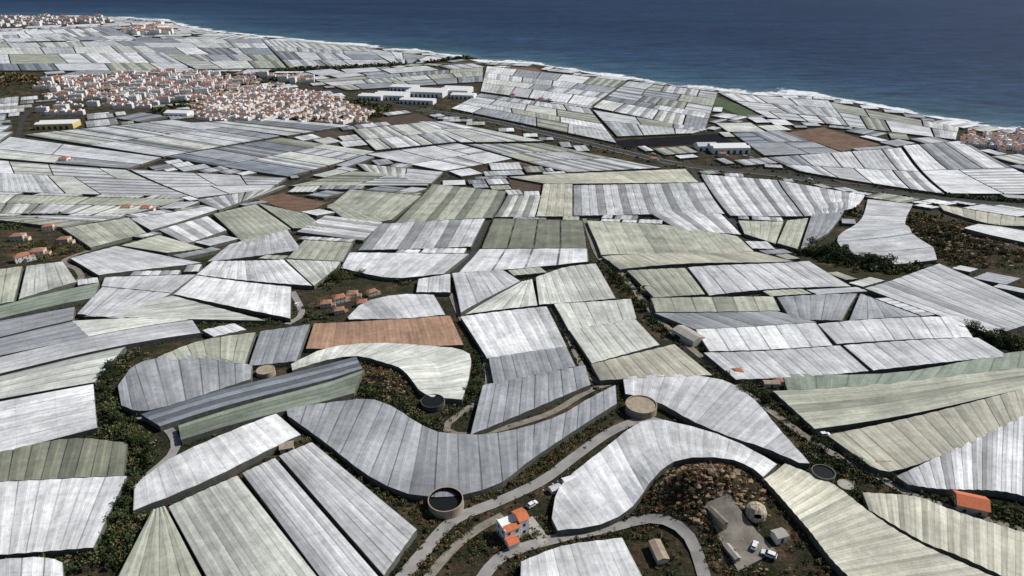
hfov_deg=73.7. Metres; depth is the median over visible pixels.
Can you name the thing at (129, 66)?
greenhouse
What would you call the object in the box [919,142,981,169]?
greenhouse
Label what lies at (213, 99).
town house
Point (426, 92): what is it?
warehouse
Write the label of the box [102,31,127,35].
greenhouse
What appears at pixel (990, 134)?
town house
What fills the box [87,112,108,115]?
greenhouse
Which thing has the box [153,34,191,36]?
greenhouse
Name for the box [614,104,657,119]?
greenhouse
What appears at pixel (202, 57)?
greenhouse
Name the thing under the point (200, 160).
greenhouse
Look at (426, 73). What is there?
greenhouse
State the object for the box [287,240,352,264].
greenhouse
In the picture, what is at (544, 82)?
greenhouse
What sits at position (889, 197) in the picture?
greenhouse
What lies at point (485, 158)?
greenhouse
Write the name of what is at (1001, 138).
town house
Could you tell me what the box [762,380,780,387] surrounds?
farm shed
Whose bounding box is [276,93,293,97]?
town house
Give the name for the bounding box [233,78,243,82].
town house
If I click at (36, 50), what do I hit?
greenhouse
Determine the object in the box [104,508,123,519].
broadleaf tree
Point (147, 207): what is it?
village house
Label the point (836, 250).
pine tree
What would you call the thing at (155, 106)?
greenhouse
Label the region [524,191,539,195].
greenhouse
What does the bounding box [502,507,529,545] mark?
roof
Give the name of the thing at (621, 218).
greenhouse
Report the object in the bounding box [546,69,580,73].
greenhouse
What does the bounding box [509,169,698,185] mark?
greenhouse
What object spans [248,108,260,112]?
town house
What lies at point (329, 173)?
greenhouse
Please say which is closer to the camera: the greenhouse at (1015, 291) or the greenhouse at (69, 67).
the greenhouse at (1015, 291)
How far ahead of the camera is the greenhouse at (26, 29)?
2800.93 m
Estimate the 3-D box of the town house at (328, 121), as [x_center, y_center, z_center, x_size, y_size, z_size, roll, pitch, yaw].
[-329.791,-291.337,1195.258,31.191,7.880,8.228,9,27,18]
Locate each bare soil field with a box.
[256,193,325,211]
[377,114,437,124]
[508,177,540,192]
[511,67,541,71]
[514,161,534,165]
[788,127,880,150]
[829,178,873,185]
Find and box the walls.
[496,513,528,550]
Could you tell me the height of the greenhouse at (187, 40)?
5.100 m
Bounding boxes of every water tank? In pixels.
[256,365,275,378]
[421,394,444,412]
[428,487,463,519]
[625,395,656,419]
[640,285,651,292]
[810,464,835,483]
[836,479,854,492]
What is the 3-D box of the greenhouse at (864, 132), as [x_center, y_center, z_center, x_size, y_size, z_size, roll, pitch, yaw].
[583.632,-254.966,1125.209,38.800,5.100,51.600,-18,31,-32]
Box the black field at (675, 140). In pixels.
[615,134,730,147]
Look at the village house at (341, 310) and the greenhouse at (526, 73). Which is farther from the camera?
the greenhouse at (526, 73)
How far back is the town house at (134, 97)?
1366.26 m
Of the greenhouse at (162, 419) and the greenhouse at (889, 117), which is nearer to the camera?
the greenhouse at (162, 419)
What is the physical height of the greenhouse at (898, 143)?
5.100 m
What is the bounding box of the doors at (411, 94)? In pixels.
[411,94,437,97]
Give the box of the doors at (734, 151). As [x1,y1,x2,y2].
[715,150,747,153]
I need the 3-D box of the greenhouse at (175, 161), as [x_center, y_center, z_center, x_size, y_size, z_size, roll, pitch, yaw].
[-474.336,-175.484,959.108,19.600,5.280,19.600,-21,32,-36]
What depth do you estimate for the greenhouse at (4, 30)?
2762.40 m
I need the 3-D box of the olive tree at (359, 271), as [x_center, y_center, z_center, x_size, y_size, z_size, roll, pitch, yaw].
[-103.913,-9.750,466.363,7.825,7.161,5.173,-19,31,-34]
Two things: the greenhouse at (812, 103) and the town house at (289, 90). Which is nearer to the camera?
the greenhouse at (812, 103)
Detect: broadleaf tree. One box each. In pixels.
[96,369,109,376]
[96,393,109,399]
[97,378,112,384]
[97,384,106,391]
[100,358,116,368]
[100,400,120,412]
[103,363,116,373]
[104,373,115,382]
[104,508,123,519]
[109,410,123,422]
[112,370,120,379]
[113,421,127,431]
[113,495,133,505]
[120,426,132,438]
[124,472,140,486]
[126,474,140,489]
[128,434,141,445]
[129,433,145,446]
[134,446,143,454]
[141,433,151,444]
[142,444,153,454]
[144,447,161,462]
[465,385,477,390]
[473,375,484,385]
[474,368,484,374]
[616,272,626,278]
[622,277,630,283]
[642,300,653,307]
[721,370,730,377]
[737,379,751,390]
[743,385,757,395]
[760,390,771,401]
[787,414,798,419]
[815,437,827,444]
[824,442,833,450]
[843,452,857,461]
[854,455,866,466]
[885,472,895,479]
[964,319,979,328]
[973,322,984,332]
[984,327,1003,343]
[993,328,1009,333]
[1000,333,1020,344]
[1010,332,1023,347]
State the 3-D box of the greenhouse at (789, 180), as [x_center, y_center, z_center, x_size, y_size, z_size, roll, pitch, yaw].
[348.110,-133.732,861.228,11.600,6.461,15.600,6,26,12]
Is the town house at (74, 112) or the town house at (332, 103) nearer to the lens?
the town house at (74, 112)
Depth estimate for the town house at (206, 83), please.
1504.19 m
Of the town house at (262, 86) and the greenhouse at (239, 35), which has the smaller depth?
the town house at (262, 86)
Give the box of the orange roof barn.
[951,490,990,517]
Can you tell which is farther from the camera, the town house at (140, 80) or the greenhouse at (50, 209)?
the town house at (140, 80)
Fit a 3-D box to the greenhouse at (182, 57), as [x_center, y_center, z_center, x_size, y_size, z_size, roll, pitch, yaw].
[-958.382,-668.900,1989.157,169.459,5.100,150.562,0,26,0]
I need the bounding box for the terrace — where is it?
[529,516,548,544]
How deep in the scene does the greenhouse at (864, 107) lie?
1311.20 m
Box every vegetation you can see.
[0,45,1023,575]
[911,220,1023,266]
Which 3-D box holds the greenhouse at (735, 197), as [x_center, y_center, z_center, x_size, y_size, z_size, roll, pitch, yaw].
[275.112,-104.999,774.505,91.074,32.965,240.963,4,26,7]
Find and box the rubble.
[686,492,772,573]
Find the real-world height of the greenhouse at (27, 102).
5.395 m
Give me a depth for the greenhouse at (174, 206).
721.90 m
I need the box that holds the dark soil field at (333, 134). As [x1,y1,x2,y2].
[305,130,348,138]
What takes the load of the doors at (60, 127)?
in the warehouse at (56, 124)
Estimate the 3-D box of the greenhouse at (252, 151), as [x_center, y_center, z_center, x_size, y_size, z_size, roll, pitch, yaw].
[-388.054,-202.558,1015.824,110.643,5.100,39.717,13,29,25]
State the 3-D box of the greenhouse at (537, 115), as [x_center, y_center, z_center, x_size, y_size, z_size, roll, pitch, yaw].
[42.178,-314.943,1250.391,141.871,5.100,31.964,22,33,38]
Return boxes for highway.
[415,109,1023,207]
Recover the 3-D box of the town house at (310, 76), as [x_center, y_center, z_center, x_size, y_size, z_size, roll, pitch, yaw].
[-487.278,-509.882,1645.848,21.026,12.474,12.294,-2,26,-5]
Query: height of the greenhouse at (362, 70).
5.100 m
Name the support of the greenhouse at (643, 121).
on the ground at (638, 549)
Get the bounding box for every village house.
[9,232,30,241]
[11,251,36,263]
[28,247,51,256]
[41,223,56,230]
[56,236,75,243]
[57,156,72,160]
[120,204,132,208]
[139,205,155,210]
[320,299,335,308]
[331,293,349,303]
[333,306,347,314]
[346,290,361,298]
[357,299,366,306]
[365,288,380,296]
[649,157,658,161]
[717,152,728,157]
[731,368,743,372]
[772,377,783,385]
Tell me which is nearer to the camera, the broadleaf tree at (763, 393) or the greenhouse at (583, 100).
the broadleaf tree at (763, 393)
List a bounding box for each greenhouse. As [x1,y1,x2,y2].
[0,29,18,31]
[0,31,25,34]
[0,35,18,38]
[0,43,10,47]
[0,47,43,54]
[0,54,9,63]
[0,64,20,71]
[0,96,18,103]
[0,103,17,106]
[0,104,31,109]
[0,108,24,114]
[0,114,5,120]
[0,120,10,124]
[0,125,12,131]
[0,132,12,140]
[0,137,62,154]
[0,149,60,164]
[0,160,13,173]
[0,173,64,194]
[0,192,22,195]
[0,194,14,203]
[0,203,5,213]
[0,214,20,215]
[0,216,92,229]
[0,266,23,304]
[0,283,99,320]
[0,307,75,337]
[0,320,200,375]
[0,321,88,356]
[0,347,126,400]
[0,384,98,451]
[0,438,128,481]
[0,476,127,558]
[0,557,64,575]
[1,41,25,43]
[1,203,38,215]
[3,38,51,41]
[7,43,40,47]
[7,195,89,204]
[8,112,19,117]
[9,54,66,64]
[10,161,52,176]
[13,215,125,222]
[18,29,37,30]
[18,63,58,71]
[19,34,31,37]
[19,262,77,300]
[20,100,33,104]
[21,96,37,100]
[25,26,60,28]
[25,30,53,34]
[25,131,119,145]
[27,25,61,26]
[29,33,67,37]
[30,204,92,215]
[34,193,82,196]
[36,99,56,102]
[38,28,74,29]
[38,42,83,47]
[40,47,75,53]
[41,26,75,28]
[44,71,64,75]
[47,37,79,41]
[48,175,99,196]
[49,164,115,178]
[50,29,69,33]
[53,144,160,165]
[54,63,109,71]
[56,157,140,169]
[58,53,90,62]
[60,129,134,140]
[62,217,145,250]
[63,32,88,36]
[63,75,87,77]
[64,71,123,74]
[65,28,98,32]
[67,24,100,26]
[68,214,92,215]
[70,246,201,278]
[73,317,187,336]
[74,36,108,40]
[74,46,116,53]
[74,205,116,214]
[75,177,187,197]
[75,197,184,206]
[77,277,98,286]
[77,287,171,318]
[80,53,149,63]
[80,125,168,138]
[81,41,123,46]
[84,32,107,35]
[84,296,265,324]
[85,118,118,127]
[87,26,120,27]
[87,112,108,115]
[87,113,113,120]
[90,141,188,157]
[92,214,124,215]
[93,27,117,31]
[94,39,133,40]
[95,195,143,197]
[97,206,159,214]
[99,168,146,179]
[100,35,136,39]
[101,275,195,295]
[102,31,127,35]
[103,23,129,24]
[105,63,156,70]
[111,46,159,52]
[112,20,134,21]
[113,112,168,122]
[115,111,125,116]
[116,41,147,45]
[117,122,200,134]
[118,355,252,415]
[118,506,200,575]
[121,121,133,124]
[121,140,196,152]
[121,235,203,255]
[124,209,173,218]
[130,169,215,187]
[130,270,180,275]
[131,22,155,23]
[131,206,217,231]
[132,38,180,42]
[132,136,222,150]
[133,232,161,239]
[133,414,300,513]
[138,52,179,62]
[141,357,361,431]
[142,42,198,47]
[146,195,159,198]
[148,163,175,170]
[149,120,222,129]
[150,63,191,70]
[152,47,183,53]
[152,103,178,107]
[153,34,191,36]
[157,196,182,198]
[157,201,199,210]
[157,332,256,363]
[159,216,226,244]
[162,133,241,146]
[164,168,177,171]
[165,159,182,164]
[166,54,200,61]
[166,154,234,166]
[167,36,184,38]
[168,186,227,198]
[169,115,194,119]
[169,476,315,575]
[171,26,186,28]
[171,162,193,169]
[172,38,227,42]
[172,247,220,259]
[173,205,205,211]
[174,31,194,33]
[174,275,291,321]
[176,28,199,30]
[176,47,207,54]
[178,164,210,172]
[178,370,364,445]
[180,61,221,69]
[181,196,198,201]
[183,130,263,143]
[183,264,202,274]
[185,37,221,38]
[185,149,261,162]
[190,54,212,61]
[191,32,216,34]
[192,30,209,32]
[192,43,233,47]
[194,235,238,247]
[196,122,300,136]
[196,173,245,185]
[196,259,312,289]
[197,33,238,35]
[197,192,244,211]
[198,48,236,54]
[198,166,228,173]
[202,323,246,338]
[205,54,233,60]
[208,127,279,139]
[208,230,298,264]
[210,61,253,69]
[212,121,315,134]
[212,185,275,194]
[213,70,242,71]
[213,204,290,244]
[215,145,286,157]
[217,37,243,38]
[218,169,242,174]
[222,160,310,177]
[224,39,263,42]
[226,35,252,36]
[227,54,253,60]
[228,48,243,54]
[230,43,267,47]
[230,120,338,131]
[236,171,256,175]
[239,48,274,54]
[239,201,269,206]
[240,38,269,39]
[241,175,285,186]
[242,185,285,202]
[242,458,377,575]
[243,69,270,72]
[243,141,305,151]
[244,36,266,37]
[247,54,279,60]
[248,61,285,68]
[249,324,309,370]
[252,156,327,171]
[258,255,288,260]
[259,204,323,230]
[262,39,303,47]
[263,138,323,147]
[264,119,350,128]
[268,46,297,51]
[270,39,291,40]
[273,51,300,59]
[273,152,345,166]
[274,71,303,73]
[279,442,416,575]
[280,85,298,88]
[282,60,324,67]
[286,259,340,289]
[286,385,616,501]
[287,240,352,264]
[288,186,319,193]
[289,40,312,42]
[289,175,298,179]
[289,182,362,187]
[291,343,470,403]
[292,147,361,160]
[294,52,321,60]
[294,134,321,141]
[296,42,370,51]
[297,48,343,53]
[297,216,382,242]
[297,236,355,243]
[300,209,334,217]
[305,69,346,76]
[306,190,344,199]
[306,316,463,352]
[310,82,325,86]
[310,175,378,181]
[311,42,340,44]
[312,169,348,178]
[313,137,341,144]
[313,144,374,155]
[314,76,329,79]
[315,76,367,81]
[316,53,352,59]
[318,185,364,191]
[320,60,349,66]
[323,80,366,85]
[324,86,334,88]
[327,189,420,220]
[327,200,391,224]
[329,73,364,77]
[330,93,345,97]
[334,85,360,90]
[335,155,374,167]
[336,167,358,171]
[338,135,361,141]
[339,140,367,147]
[340,126,355,131]
[340,171,388,176]
[341,67,381,73]
[341,252,468,281]
[342,60,387,64]
[343,50,375,54]
[344,54,383,59]
[348,294,444,321]
[353,126,403,140]
[354,82,393,89]
[354,122,389,128]
[357,163,405,177]
[357,184,428,187]
[358,219,484,252]
[362,71,388,75]
[362,179,430,183]
[363,78,399,83]
[365,74,400,78]
[365,139,390,151]
[366,48,395,59]
[366,186,405,192]
[367,150,432,163]
[372,159,393,165]
[377,177,432,178]
[379,136,420,149]
[380,66,438,73]
[383,58,397,62]
[383,110,411,116]
[383,173,435,177]
[388,122,438,135]
[389,163,412,169]
[391,52,402,58]
[394,75,430,81]
[394,191,421,195]
[395,249,420,252]
[396,184,505,222]
[400,50,428,54]
[400,70,448,76]
[400,187,426,192]
[401,146,467,159]
[403,53,425,59]
[403,64,422,66]
[405,80,436,86]
[406,60,415,64]
[406,169,442,184]
[407,135,432,146]
[412,160,467,172]
[416,274,449,295]
[419,121,458,128]
[419,132,455,145]
[420,56,440,62]
[421,248,466,253]
[422,53,435,55]
[423,63,441,66]
[427,73,454,79]
[429,114,445,118]
[431,55,454,57]
[433,78,456,85]
[435,121,476,128]
[435,129,473,143]
[437,117,459,120]
[437,143,486,154]
[437,157,483,167]
[439,63,484,69]
[443,119,472,122]
[443,129,505,143]
[443,180,465,186]
[446,59,466,62]
[449,168,482,177]
[450,67,482,73]
[451,104,481,113]
[452,71,482,78]
[452,270,520,315]
[458,76,482,83]
[459,152,511,165]
[459,248,588,272]
[461,101,510,112]
[461,307,566,362]
[463,129,516,142]
[465,279,537,315]
[466,122,484,126]
[467,97,495,104]
[467,179,486,185]
[468,128,543,142]
[468,144,522,154]
[471,365,590,434]
[472,184,488,188]
[473,108,535,126]
[474,176,507,180]
[476,94,498,98]
[481,83,514,96]
[481,219,587,248]
[483,78,533,88]
[483,170,524,176]
[484,62,515,65]
[484,73,521,82]
[485,66,516,75]
[486,178,509,185]
[489,162,521,170]
[489,185,511,190]
[489,347,575,383]
[491,100,526,110]
[493,144,535,152]
[494,96,535,105]
[494,195,540,218]
[498,128,513,132]
[500,153,544,162]
[504,143,552,152]
[505,190,523,194]
[508,267,546,278]
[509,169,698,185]
[511,63,533,66]
[512,87,531,98]
[512,109,559,121]
[513,69,540,77]
[513,217,545,219]
[520,143,576,151]
[520,152,567,160]
[521,538,641,575]
[522,77,552,85]
[523,133,537,137]
[523,166,545,173]
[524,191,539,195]
[525,105,555,115]
[527,161,590,173]
[529,84,552,90]
[529,90,572,102]
[534,101,566,110]
[536,184,572,218]
[536,264,615,307]
[537,72,561,80]
[537,118,567,133]
[538,137,553,141]
[540,67,553,70]
[541,152,595,159]
[542,171,565,174]
[545,168,553,171]
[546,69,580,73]
[547,87,608,98]
[549,160,615,171]
[550,102,578,106]
[552,81,577,88]
[552,420,776,535]
[554,299,636,333]
[557,74,590,83]
[557,109,600,123]
[559,142,571,148]
[561,117,606,130]
[563,216,578,219]
[564,105,593,114]
[568,95,601,106]
[568,124,615,143]
[569,151,609,158]
[569,319,659,366]
[571,83,616,93]
[573,145,589,152]
[573,159,632,171]
[573,183,724,217]
[577,105,592,108]
[581,74,600,76]
[584,77,625,87]
[587,221,753,257]
[588,158,660,170]
[591,344,712,384]
[593,100,623,112]
[593,110,639,125]
[595,76,629,80]
[601,215,612,219]
[601,219,619,221]
[602,252,793,272]
[603,121,642,137]
[604,96,655,108]
[609,91,642,100]
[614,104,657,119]
[614,215,637,221]
[616,86,644,94]
[622,220,636,222]
[623,81,652,89]
[623,374,809,468]
[627,268,704,298]
[628,79,644,81]
[636,117,672,127]
[637,146,653,152]
[638,125,674,136]
[638,219,662,224]
[639,96,660,103]
[641,81,667,85]
[642,90,679,100]
[647,84,663,91]
[648,211,740,237]
[651,296,779,312]
[653,105,709,119]
[653,146,698,156]
[654,110,684,124]
[654,311,816,330]
[657,99,686,108]
[661,86,698,96]
[671,85,686,87]
[673,124,707,132]
[675,128,699,134]
[675,154,698,159]
[678,95,714,105]
[684,115,707,130]
[685,103,712,113]
[687,87,716,91]
[687,261,850,296]
[695,323,832,351]
[698,90,717,98]
[698,170,721,175]
[701,174,802,218]
[703,346,868,383]
[706,126,720,131]
[708,119,726,123]
[711,113,747,120]
[712,107,722,112]
[715,158,734,165]
[716,123,763,132]
[718,91,740,93]
[719,93,765,102]
[719,132,734,137]
[724,173,743,176]
[727,119,743,122]
[732,132,769,143]
[734,158,777,166]
[735,101,786,112]
[738,216,748,220]
[738,221,782,246]
[745,241,774,251]
[747,117,770,123]
[747,142,807,156]
[751,131,808,142]
[751,216,783,221]
[753,110,779,118]
[755,95,796,105]
[757,125,791,131]
[759,249,792,255]
[762,289,811,299]
[763,464,991,575]
[764,164,782,169]
[766,119,792,125]
[768,155,811,165]
[770,112,806,121]
[772,104,841,117]
[772,368,1023,433]
[775,254,799,261]
[777,218,807,249]
[777,293,856,324]
[778,180,864,218]
[781,96,799,98]
[782,179,793,182]
[783,351,1023,389]
[784,141,838,153]
[784,165,836,178]
[789,98,834,108]
[792,125,806,128]
[798,114,824,124]
[800,96,812,98]
[800,153,841,167]
[800,208,844,252]
[801,122,820,126]
[806,287,867,295]
[813,96,835,101]
[813,184,832,188]
[818,116,847,126]
[818,316,972,347]
[822,167,871,184]
[826,388,1023,476]
[828,125,851,129]
[828,272,857,283]
[830,102,867,116]
[831,151,863,168]
[833,100,852,105]
[833,187,855,191]
[837,199,936,265]
[838,112,866,128]
[841,219,855,225]
[843,338,1004,373]
[845,128,887,137]
[848,277,884,288]
[849,191,872,195]
[849,294,920,320]
[851,146,892,150]
[852,149,896,170]
[854,168,908,190]
[859,105,878,109]
[860,116,889,132]
[860,135,887,142]
[861,492,1023,575]
[864,109,921,125]
[864,193,920,202]
[864,264,1023,335]
[875,298,934,316]
[879,139,915,147]
[882,148,918,171]
[883,109,903,114]
[885,120,932,136]
[888,132,909,140]
[893,170,943,195]
[895,415,1023,502]
[902,113,925,118]
[903,144,946,171]
[910,137,950,143]
[910,201,931,204]
[912,204,939,210]
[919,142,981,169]
[920,118,934,121]
[922,120,958,132]
[922,170,1002,195]
[922,199,957,206]
[932,119,977,129]
[932,128,956,140]
[938,205,1023,228]
[944,141,1010,168]
[951,201,976,206]
[952,265,977,275]
[959,168,1023,194]
[963,204,1023,217]
[964,224,1023,245]
[967,126,1001,132]
[974,272,1020,285]
[980,149,1006,155]
[991,154,1023,164]
[994,284,1023,296]
[995,205,1023,210]
[999,194,1023,199]
[1000,129,1014,133]
[1009,165,1023,171]
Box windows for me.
[498,523,525,539]
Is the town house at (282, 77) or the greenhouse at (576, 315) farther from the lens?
the town house at (282, 77)
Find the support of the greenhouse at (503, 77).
on the ground at (638, 549)
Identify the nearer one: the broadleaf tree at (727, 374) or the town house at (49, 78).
the broadleaf tree at (727, 374)
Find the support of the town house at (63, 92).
on the ground at (638, 549)
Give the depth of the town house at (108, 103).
1334.17 m
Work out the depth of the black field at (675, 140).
1081.22 m
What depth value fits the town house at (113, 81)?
1551.86 m
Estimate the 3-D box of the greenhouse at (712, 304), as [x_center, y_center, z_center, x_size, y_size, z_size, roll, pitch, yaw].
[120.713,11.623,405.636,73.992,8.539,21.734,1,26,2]
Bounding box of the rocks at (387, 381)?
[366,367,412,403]
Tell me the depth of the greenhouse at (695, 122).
1189.58 m
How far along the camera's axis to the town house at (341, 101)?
1351.58 m
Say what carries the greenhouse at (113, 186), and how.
on the ground at (638, 549)
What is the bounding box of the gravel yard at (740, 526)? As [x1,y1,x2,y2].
[705,493,776,570]
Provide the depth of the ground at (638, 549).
372.46 m
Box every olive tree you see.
[330,271,338,280]
[355,269,363,276]
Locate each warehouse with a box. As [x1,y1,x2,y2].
[34,119,80,129]
[164,110,193,115]
[358,93,383,100]
[372,91,410,99]
[389,84,419,90]
[399,97,436,104]
[405,87,448,97]
[442,85,472,94]
[450,92,476,98]
[671,325,705,346]
[693,142,715,150]
[708,143,750,153]
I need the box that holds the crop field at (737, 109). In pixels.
[697,96,760,116]
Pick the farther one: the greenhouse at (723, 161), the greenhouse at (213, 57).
the greenhouse at (213, 57)
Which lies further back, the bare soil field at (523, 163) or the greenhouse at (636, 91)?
the greenhouse at (636, 91)
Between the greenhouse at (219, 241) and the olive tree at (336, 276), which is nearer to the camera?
the olive tree at (336, 276)
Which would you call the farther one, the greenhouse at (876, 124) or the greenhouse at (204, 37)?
the greenhouse at (204, 37)
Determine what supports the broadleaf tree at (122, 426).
on the ground at (638, 549)
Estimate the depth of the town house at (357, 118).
1211.23 m
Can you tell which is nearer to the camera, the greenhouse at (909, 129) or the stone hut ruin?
the stone hut ruin
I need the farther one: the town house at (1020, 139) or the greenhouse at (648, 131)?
the greenhouse at (648, 131)
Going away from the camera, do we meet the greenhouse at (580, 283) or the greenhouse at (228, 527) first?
the greenhouse at (228, 527)
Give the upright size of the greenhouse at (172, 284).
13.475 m
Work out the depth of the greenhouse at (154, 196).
771.45 m
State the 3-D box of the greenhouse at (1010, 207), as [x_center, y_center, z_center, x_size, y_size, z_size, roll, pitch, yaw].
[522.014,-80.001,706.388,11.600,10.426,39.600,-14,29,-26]
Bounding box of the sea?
[0,0,1023,129]
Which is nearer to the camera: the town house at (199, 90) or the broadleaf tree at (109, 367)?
the broadleaf tree at (109, 367)
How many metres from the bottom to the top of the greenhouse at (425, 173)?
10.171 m
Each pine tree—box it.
[803,246,815,254]
[806,236,818,246]
[816,241,825,249]
[822,244,832,254]
[828,244,839,250]
[833,247,841,258]
[838,252,848,260]
[844,252,856,260]
[856,252,869,263]
[866,257,877,262]
[869,254,882,259]
[879,260,888,265]
[881,253,897,262]
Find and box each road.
[0,63,454,77]
[14,103,49,137]
[18,247,102,294]
[130,415,180,479]
[146,60,417,109]
[156,167,328,231]
[284,291,304,323]
[340,243,363,266]
[380,151,449,184]
[395,417,661,575]
[424,513,503,575]
[443,293,612,433]
[452,220,488,272]
[476,514,710,575]
[550,308,598,383]
[582,218,610,267]
[616,271,698,351]
[689,168,755,240]
[693,352,1023,531]
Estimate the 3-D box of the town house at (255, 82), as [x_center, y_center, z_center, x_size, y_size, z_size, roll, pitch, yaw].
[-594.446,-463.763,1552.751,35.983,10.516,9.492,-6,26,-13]
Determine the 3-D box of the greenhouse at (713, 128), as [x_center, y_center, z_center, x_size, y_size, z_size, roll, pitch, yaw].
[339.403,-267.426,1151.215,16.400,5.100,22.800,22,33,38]
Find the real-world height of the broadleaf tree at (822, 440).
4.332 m
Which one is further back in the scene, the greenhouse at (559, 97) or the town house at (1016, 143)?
the greenhouse at (559, 97)
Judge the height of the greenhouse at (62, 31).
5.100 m
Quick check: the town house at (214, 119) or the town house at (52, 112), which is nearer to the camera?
the town house at (214, 119)
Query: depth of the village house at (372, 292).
427.32 m
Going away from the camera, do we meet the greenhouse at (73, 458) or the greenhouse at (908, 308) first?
the greenhouse at (73, 458)
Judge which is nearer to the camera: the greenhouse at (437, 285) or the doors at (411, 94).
the greenhouse at (437, 285)
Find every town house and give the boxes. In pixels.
[7,15,16,19]
[31,20,41,25]
[32,84,51,88]
[35,106,49,112]
[36,80,51,84]
[41,76,54,83]
[41,92,57,95]
[44,93,52,98]
[44,108,67,114]
[49,85,60,91]
[51,94,68,99]
[52,83,69,87]
[53,102,69,110]
[56,100,72,103]
[57,90,69,95]
[61,79,73,84]
[62,109,85,114]
[63,17,71,21]
[64,87,76,91]
[64,97,82,101]
[69,93,83,98]
[69,103,83,106]
[73,89,87,95]
[74,81,85,87]
[79,74,92,77]
[81,76,95,82]
[84,94,102,98]
[85,84,98,89]
[86,100,100,106]
[88,91,103,95]
[93,73,103,78]
[96,87,110,91]
[100,96,114,99]
[102,101,116,106]
[103,83,119,86]
[103,92,119,94]
[107,97,127,102]
[108,79,118,83]
[111,70,122,74]
[112,101,134,108]
[119,72,135,77]
[119,81,129,86]
[121,89,134,94]
[123,100,138,105]
[124,70,135,73]
[126,76,141,79]
[127,28,136,33]
[128,93,139,102]
[129,82,143,86]
[131,30,140,35]
[133,91,145,98]
[135,88,148,92]
[135,103,151,108]
[136,78,145,82]
[139,100,159,105]
[142,31,149,35]
[142,75,152,80]
[144,81,156,86]
[146,92,157,99]
[149,28,161,34]
[149,88,161,94]
[150,69,161,72]
[152,77,162,81]
[152,86,169,92]
[156,95,169,102]
[158,72,169,76]
[159,80,172,85]
[160,83,169,87]
[161,31,170,34]
[162,27,173,33]
[162,91,178,96]
[165,68,175,72]
[170,83,187,86]
[175,94,186,100]
[176,78,187,84]
[180,88,192,94]
[181,74,192,78]
[181,86,194,91]
[184,98,197,101]
[184,103,200,106]
[187,81,197,86]
[191,95,202,98]
[191,102,206,105]
[191,105,206,109]
[192,79,202,85]
[194,87,208,94]
[194,111,208,115]
[195,85,214,90]
[196,115,211,120]
[197,72,212,76]
[200,81,212,86]
[201,109,215,112]
[203,97,219,101]
[206,106,222,110]
[207,101,221,106]
[209,95,226,99]
[209,113,224,115]
[212,117,226,121]
[215,104,229,109]
[215,109,230,114]
[216,80,232,83]
[216,115,233,120]
[220,98,232,101]
[223,92,233,98]
[225,101,242,106]
[227,86,237,91]
[231,106,246,111]
[231,111,246,115]
[232,99,249,103]
[232,114,251,120]
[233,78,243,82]
[234,75,245,81]
[237,72,250,75]
[242,91,258,96]
[243,81,258,84]
[243,100,258,107]
[244,97,260,100]
[247,111,265,117]
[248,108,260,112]
[253,85,266,88]
[254,94,265,99]
[255,103,273,108]
[257,70,268,76]
[257,93,274,97]
[257,116,273,120]
[259,88,274,92]
[260,109,276,112]
[266,112,278,118]
[268,82,284,85]
[268,100,284,105]
[268,111,287,117]
[274,90,287,93]
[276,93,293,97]
[277,74,287,80]
[277,109,292,114]
[278,87,294,91]
[280,97,293,100]
[282,114,294,119]
[286,101,300,107]
[289,76,296,82]
[290,99,307,104]
[291,104,305,111]
[291,113,302,118]
[292,94,307,99]
[298,77,314,81]
[298,116,311,121]
[301,109,313,113]
[303,114,319,119]
[304,107,322,113]
[305,74,314,78]
[307,95,323,99]
[315,119,332,123]
[316,103,333,109]
[317,92,330,95]
[321,101,335,105]
[321,115,338,122]
[326,96,342,99]
[328,106,342,110]
[331,99,348,103]
[333,112,351,115]
[336,110,355,114]
[338,115,354,124]
[341,103,358,107]
[343,108,361,112]
[343,116,361,120]
[349,106,366,111]
[349,114,367,119]
[355,120,372,123]
[535,97,551,101]
[960,136,987,144]
[961,140,984,147]
[962,134,983,138]
[967,129,974,134]
[983,130,1009,136]
[984,137,1011,144]
[985,132,1006,136]
[985,134,1009,139]
[989,142,1011,149]
[996,144,1005,152]
[1009,132,1023,137]
[1010,142,1023,147]
[1011,136,1023,142]
[1011,144,1023,150]
[1014,127,1023,134]
[1016,149,1023,153]
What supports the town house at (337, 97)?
on the ground at (638, 549)
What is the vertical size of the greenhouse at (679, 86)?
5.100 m
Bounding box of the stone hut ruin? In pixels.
[745,501,766,522]
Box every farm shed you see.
[279,440,293,453]
[548,483,560,494]
[561,475,576,483]
[649,538,669,565]
[707,506,728,529]
[723,543,740,562]
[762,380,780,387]
[770,527,788,544]
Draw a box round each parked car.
[526,500,537,508]
[750,540,758,550]
[761,549,777,559]
[818,431,830,435]
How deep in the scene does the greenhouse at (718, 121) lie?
1199.62 m
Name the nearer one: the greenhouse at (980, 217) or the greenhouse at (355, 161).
the greenhouse at (980, 217)
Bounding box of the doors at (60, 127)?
[36,126,67,129]
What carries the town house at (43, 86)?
on the ground at (638, 549)
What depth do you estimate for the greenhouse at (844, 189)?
806.92 m
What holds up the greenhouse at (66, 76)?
on the ground at (638, 549)
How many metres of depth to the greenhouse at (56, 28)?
2842.46 m
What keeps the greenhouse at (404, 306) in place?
on the ground at (638, 549)
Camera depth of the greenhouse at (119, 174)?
890.93 m
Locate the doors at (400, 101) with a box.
[400,101,427,104]
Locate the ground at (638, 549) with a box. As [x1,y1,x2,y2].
[0,17,1023,575]
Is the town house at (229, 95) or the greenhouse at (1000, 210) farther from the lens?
the town house at (229, 95)
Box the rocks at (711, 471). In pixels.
[643,463,783,547]
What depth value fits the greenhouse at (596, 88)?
1506.64 m
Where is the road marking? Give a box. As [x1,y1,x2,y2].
[424,111,988,204]
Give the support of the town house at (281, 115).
on the ground at (638, 549)

